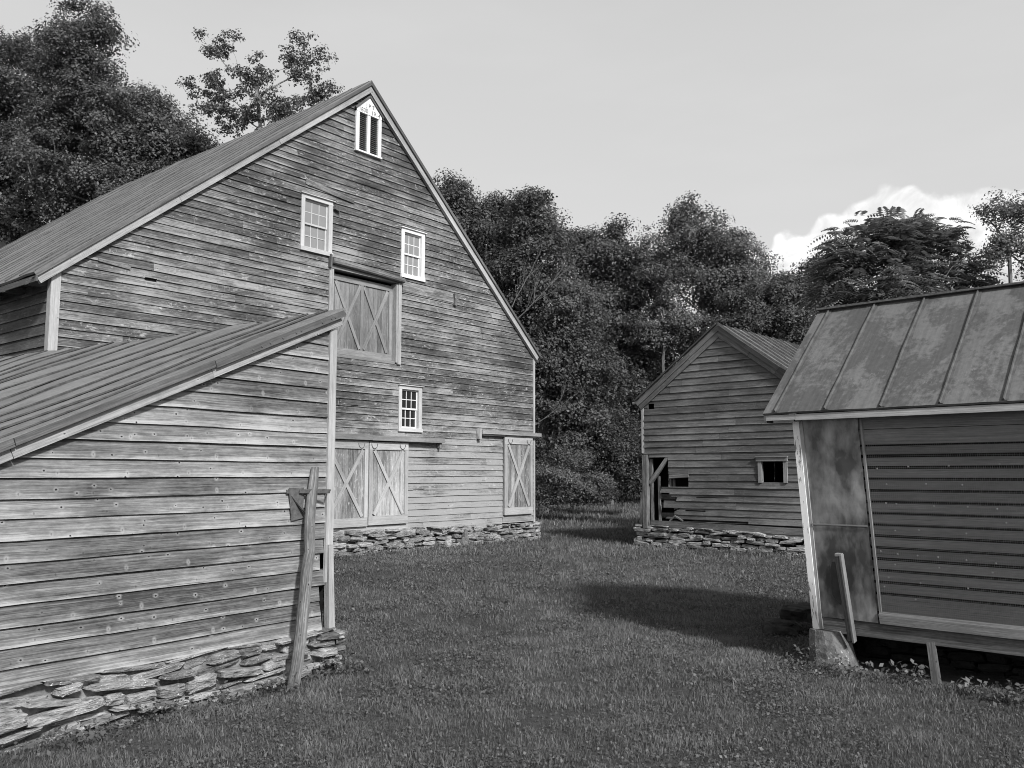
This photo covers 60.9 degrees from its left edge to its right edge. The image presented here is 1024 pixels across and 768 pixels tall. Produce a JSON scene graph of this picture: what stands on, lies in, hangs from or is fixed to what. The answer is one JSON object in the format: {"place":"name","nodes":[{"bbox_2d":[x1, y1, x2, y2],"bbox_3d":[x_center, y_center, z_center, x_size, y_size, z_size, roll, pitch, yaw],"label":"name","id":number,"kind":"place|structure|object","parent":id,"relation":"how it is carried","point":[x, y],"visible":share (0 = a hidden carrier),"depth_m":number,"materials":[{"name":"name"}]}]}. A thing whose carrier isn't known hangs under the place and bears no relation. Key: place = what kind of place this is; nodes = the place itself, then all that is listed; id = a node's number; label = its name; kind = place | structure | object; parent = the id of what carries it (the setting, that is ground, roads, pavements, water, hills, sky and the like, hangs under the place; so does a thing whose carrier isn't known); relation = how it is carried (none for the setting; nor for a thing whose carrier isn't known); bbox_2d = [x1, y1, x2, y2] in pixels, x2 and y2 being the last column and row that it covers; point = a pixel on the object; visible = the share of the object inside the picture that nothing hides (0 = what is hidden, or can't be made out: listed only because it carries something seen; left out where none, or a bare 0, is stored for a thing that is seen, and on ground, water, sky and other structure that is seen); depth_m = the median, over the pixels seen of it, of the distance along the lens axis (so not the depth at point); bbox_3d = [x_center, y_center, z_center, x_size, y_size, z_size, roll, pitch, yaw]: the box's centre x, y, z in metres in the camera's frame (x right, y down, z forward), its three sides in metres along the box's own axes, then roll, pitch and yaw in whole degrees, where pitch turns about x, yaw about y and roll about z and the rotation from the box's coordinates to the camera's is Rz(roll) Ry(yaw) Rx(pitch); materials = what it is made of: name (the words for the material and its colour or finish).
{"place":"outdoors","nodes":[
{"label":"outdoors","id":0,"kind":"place"},
{"bbox_2d":[0,494,1023,767],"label":"ground","id":1,"kind":"structure","parent":0,"point":[948,676],"depth_m":6.36,"materials":[{"name":"plant"}]},
{"bbox_2d":[0,26,84,244],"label":"maple tree","id":2,"kind":"object","parent":1,"relation":"on","point":[14,203],"visible":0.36,"depth_m":38.44,"materials":[{"name":"grey plant"}]},
{"bbox_2d":[1,0,222,222],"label":"maple tree","id":3,"kind":"object","parent":1,"relation":"on","point":[119,135],"visible":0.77,"depth_m":35.26,"materials":[{"name":"grey plant"}]},
{"bbox_2d":[0,308,346,753],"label":"shed","id":4,"kind":"structure","parent":1,"relation":"on","point":[154,491],"depth_m":6.06,"materials":[{"name":"wood"}]},
{"bbox_2d":[175,27,344,137],"bbox_3d":[-9.400,-4.370,31.698,6.271,18.068,2.518,0,-6,0],"label":"locust tree","id":5,"kind":"object","parent":1,"relation":"on","point":[280,108],"visible":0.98,"depth_m":32.19,"materials":[{"name":"grey plant"}]},
{"bbox_2d":[0,80,541,556],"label":"barn","id":6,"kind":"structure","parent":1,"relation":"on","point":[336,202],"depth_m":15.45,"materials":[{"name":"grey wood"}]},
{"bbox_2d":[299,191,335,255],"bbox_3d":[-3.329,-2.700,14.805,0.128,0.986,0.711,-5,-8,39],"label":"window","id":7,"kind":"structure","parent":6,"relation":"in","point":[316,223],"depth_m":14.83,"materials":[{"name":"white wood"}]},
{"bbox_2d":[334,440,368,527],"bbox_3d":[-2.841,1.699,14.848,0.056,1.484,0.989,-5,-8,39],"label":"door","id":8,"kind":"structure","parent":6,"relation":"in","point":[351,461],"depth_m":14.93,"materials":[{"name":"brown wood"}]},
{"bbox_2d":[333,274,392,360],"bbox_3d":[-2.696,-1.172,15.565,0.056,1.404,1.464,-5,-8,39],"label":"door","id":9,"kind":"structure","parent":6,"relation":"in","point":[366,330],"depth_m":15.60,"materials":[{"name":"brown wood"}]},
{"bbox_2d":[367,442,408,525],"bbox_3d":[-2.217,1.777,15.602,0.055,1.464,0.944,-5,-8,39],"label":"door","id":10,"kind":"structure","parent":6,"relation":"in","point":[388,463],"depth_m":15.59,"materials":[{"name":"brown wood"}]},
{"bbox_2d":[397,384,423,432],"bbox_3d":[-1.906,0.460,16.227,0.127,0.871,0.641,-5,-8,39],"label":"window","id":11,"kind":"structure","parent":6,"relation":"in","point":[410,396],"depth_m":16.26,"materials":[{"name":"white paint"}]},
{"bbox_2d":[400,226,426,281],"bbox_3d":[-1.894,-2.453,16.542,0.127,0.960,0.661,-5,-8,39],"label":"window","id":12,"kind":"structure","parent":6,"relation":"in","point":[412,261],"depth_m":16.58,"materials":[{"name":"white paint"}]},
{"bbox_2d":[503,437,532,514],"bbox_3d":[0.138,1.951,18.486,0.056,1.619,0.945,-5,-8,39],"label":"door","id":13,"kind":"structure","parent":6,"relation":"in","point":[517,455],"depth_m":18.46,"materials":[{"name":"grey wood"}]},
{"bbox_2d":[286,467,318,691],"bbox_3d":[-1.599,1.497,6.712,0.117,1.717,0.477,-1,-6,7],"label":"leaning post","id":14,"kind":"object","parent":1,"relation":"on","point":[301,628],"visible":0.98,"depth_m":6.67,"materials":[{"name":"grey wood"}]},
{"bbox_2d":[433,167,547,313],"bbox_3d":[-1.404,-1.646,32.328,6.140,12.791,4.524,0,-6,0],"label":"maple tree","id":15,"kind":"object","parent":1,"relation":"on","point":[476,219],"visible":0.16,"depth_m":32.03,"materials":[{"name":"grey plant"}]},
{"bbox_2d":[0,533,1023,764],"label":"weeds","id":16,"kind":"object","parent":1,"relation":"on","point":[1004,693],"visible":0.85,"depth_m":6.29,"materials":[{"name":"grey plant"}]},
{"bbox_2d":[7,544,1023,767],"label":"clover","id":17,"kind":"object","parent":1,"relation":"on","point":[756,669],"visible":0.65,"depth_m":6.43,"materials":[{"name":"grey plant"}]},
{"bbox_2d":[481,185,637,514],"bbox_3d":[1.429,-1.351,29.324,5.911,11.703,5.860,0,-6,0],"label":"maple tree","id":18,"kind":"object","parent":1,"relation":"on","point":[564,336],"visible":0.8,"depth_m":29.59,"materials":[{"name":"grey plant"}]},
{"bbox_2d":[535,347,600,500],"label":"hedgerow tree","id":19,"kind":"object","parent":1,"relation":"on","point":[571,465],"visible":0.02,"depth_m":40.58,"materials":[{"name":"grey plant"}]},
{"bbox_2d":[535,445,623,519],"bbox_3d":[1.833,3.103,26.851,3.164,2.410,2.462,5,-8,-38],"label":"shrub","id":20,"kind":"object","parent":1,"relation":"on","point":[557,483],"visible":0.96,"depth_m":26.55,"materials":[{"name":"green plant"}]},
{"bbox_2d":[548,212,675,505],"bbox_3d":[4.181,-1.121,37.210,6.348,12.817,5.062,0,-6,0],"label":"birch tree","id":21,"kind":"object","parent":1,"relation":"on","point":[597,257],"visible":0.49,"depth_m":36.63,"materials":[{"name":"grey plant"}]},
{"bbox_2d":[583,401,642,513],"bbox_3d":[3.839,2.572,29.869,3.160,4.043,2.398,0,-6,0],"label":"shrub","id":22,"kind":"object","parent":1,"relation":"on","point":[618,450],"visible":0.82,"depth_m":29.52,"materials":[{"name":"grey plant"}]},
{"bbox_2d":[573,350,668,498],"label":"hedgerow tree","id":23,"kind":"object","parent":1,"relation":"on","point":[624,467],"visible":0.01,"depth_m":42.84,"materials":[{"name":"grey plant"}]},
{"bbox_2d":[588,338,683,497],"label":"hedgerow tree","id":24,"kind":"object","parent":1,"relation":"on","point":[671,358],"depth_m":42.27,"materials":[{"name":"grey plant"}]},
{"bbox_2d":[623,249,704,376],"bbox_3d":[6.269,-0.163,35.105,3.350,10.468,2.324,-4,-7,32],"label":"birch tree","id":25,"kind":"object","parent":1,"relation":"on","point":[652,332],"visible":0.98,"depth_m":35.21,"materials":[{"name":"grey plant"}]},
{"bbox_2d":[616,190,783,355],"bbox_3d":[7.913,-1.431,36.414,7.049,13.251,4.920,0,-6,0],"label":"ash tree","id":26,"kind":"object","parent":1,"relation":"on","point":[730,264],"visible":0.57,"depth_m":36.12,"materials":[{"name":"grey plant"}]},
{"bbox_2d":[632,323,804,555],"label":"barn","id":27,"kind":"structure","parent":1,"relation":"on","point":[716,450],"depth_m":16.86,"materials":[{"name":"wood"}]},
{"bbox_2d":[755,456,787,482],"bbox_3d":[4.795,1.576,16.034,0.630,0.488,0.115,-5,-8,42],"label":"window frame","id":28,"kind":"structure","parent":27,"relation":"in","point":[760,459],"depth_m":16.02,"materials":[{"name":"grey wood"}]},
{"bbox_2d":[762,617,799,635],"bbox_3d":[2.718,2.433,8.804,0.357,0.129,0.521,-2,-6,15],"label":"stone","id":29,"kind":"object","parent":1,"relation":"on","point":[779,626],"visible":0.99,"depth_m":8.62,"materials":[{"name":"grey stone"}]},
{"bbox_2d":[779,602,811,623],"bbox_3d":[2.963,2.348,8.924,0.428,0.170,0.477,3,-7,-30],"label":"stone","id":30,"kind":"object","parent":29,"relation":"on","point":[800,612],"visible":0.67,"depth_m":8.81,"materials":[{"name":"black stone"}]},
{"bbox_2d":[706,250,862,344],"bbox_3d":[10.476,-0.185,33.230,6.001,10.179,3.360,0,-6,0],"label":"ash tree","id":31,"kind":"object","parent":1,"relation":"on","point":[763,310],"visible":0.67,"depth_m":32.78,"materials":[{"name":"grey plant"}]},
{"bbox_2d":[840,661,872,676],"bbox_3d":[2.752,2.281,6.942,0.184,0.137,0.218,-6,-8,43],"label":"weed plant","id":32,"kind":"object","parent":1,"relation":"on","point":[853,667],"visible":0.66,"depth_m":6.92,"materials":[{"name":"grey plant"}]},
{"bbox_2d":[763,281,1023,684],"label":"corn crib","id":33,"kind":"object","parent":1,"relation":"on","point":[908,423],"visible":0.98,"depth_m":7.02,"materials":[{"name":"grey wood"}]},
{"bbox_2d":[789,206,1007,325],"bbox_3d":[8.597,-0.196,19.137,4.872,7.471,3.131,0,-6,0],"label":"sumac tree","id":34,"kind":"object","parent":1,"relation":"on","point":[908,241],"visible":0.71,"depth_m":19.04,"materials":[{"name":"grey plant"}]},
{"bbox_2d":[891,659,930,682],"bbox_3d":[3.055,2.233,6.758,0.260,0.198,0.248,2,-6,-15],"label":"weed plant","id":35,"kind":"object","parent":1,"relation":"on","point":[913,669],"visible":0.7,"depth_m":6.72,"materials":[{"name":"grey plant"}]},
{"bbox_2d":[949,676,984,693],"bbox_3d":[3.294,2.213,6.343,0.280,0.152,0.250,0,-6,0],"label":"weed plant","id":36,"kind":"object","parent":1,"relation":"on","point":[966,685],"visible":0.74,"depth_m":6.35,"materials":[{"name":"grey plant"}]},
{"bbox_2d":[965,189,1023,282],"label":"ash tree","id":37,"kind":"object","parent":1,"relation":"on","point":[1004,244],"visible":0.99,"depth_m":18.36,"materials":[{"name":"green plant"}]},
{"bbox_2d":[993,683,1023,704],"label":"weed plant","id":38,"kind":"object","parent":1,"relation":"on","point":[1013,692],"visible":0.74,"depth_m":6.11,"materials":[{"name":"grey plant"}]},
{"bbox_2d":[0,0,1023,364],"label":"sky","id":39,"kind":"structure","parent":0,"point":[792,119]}
]}

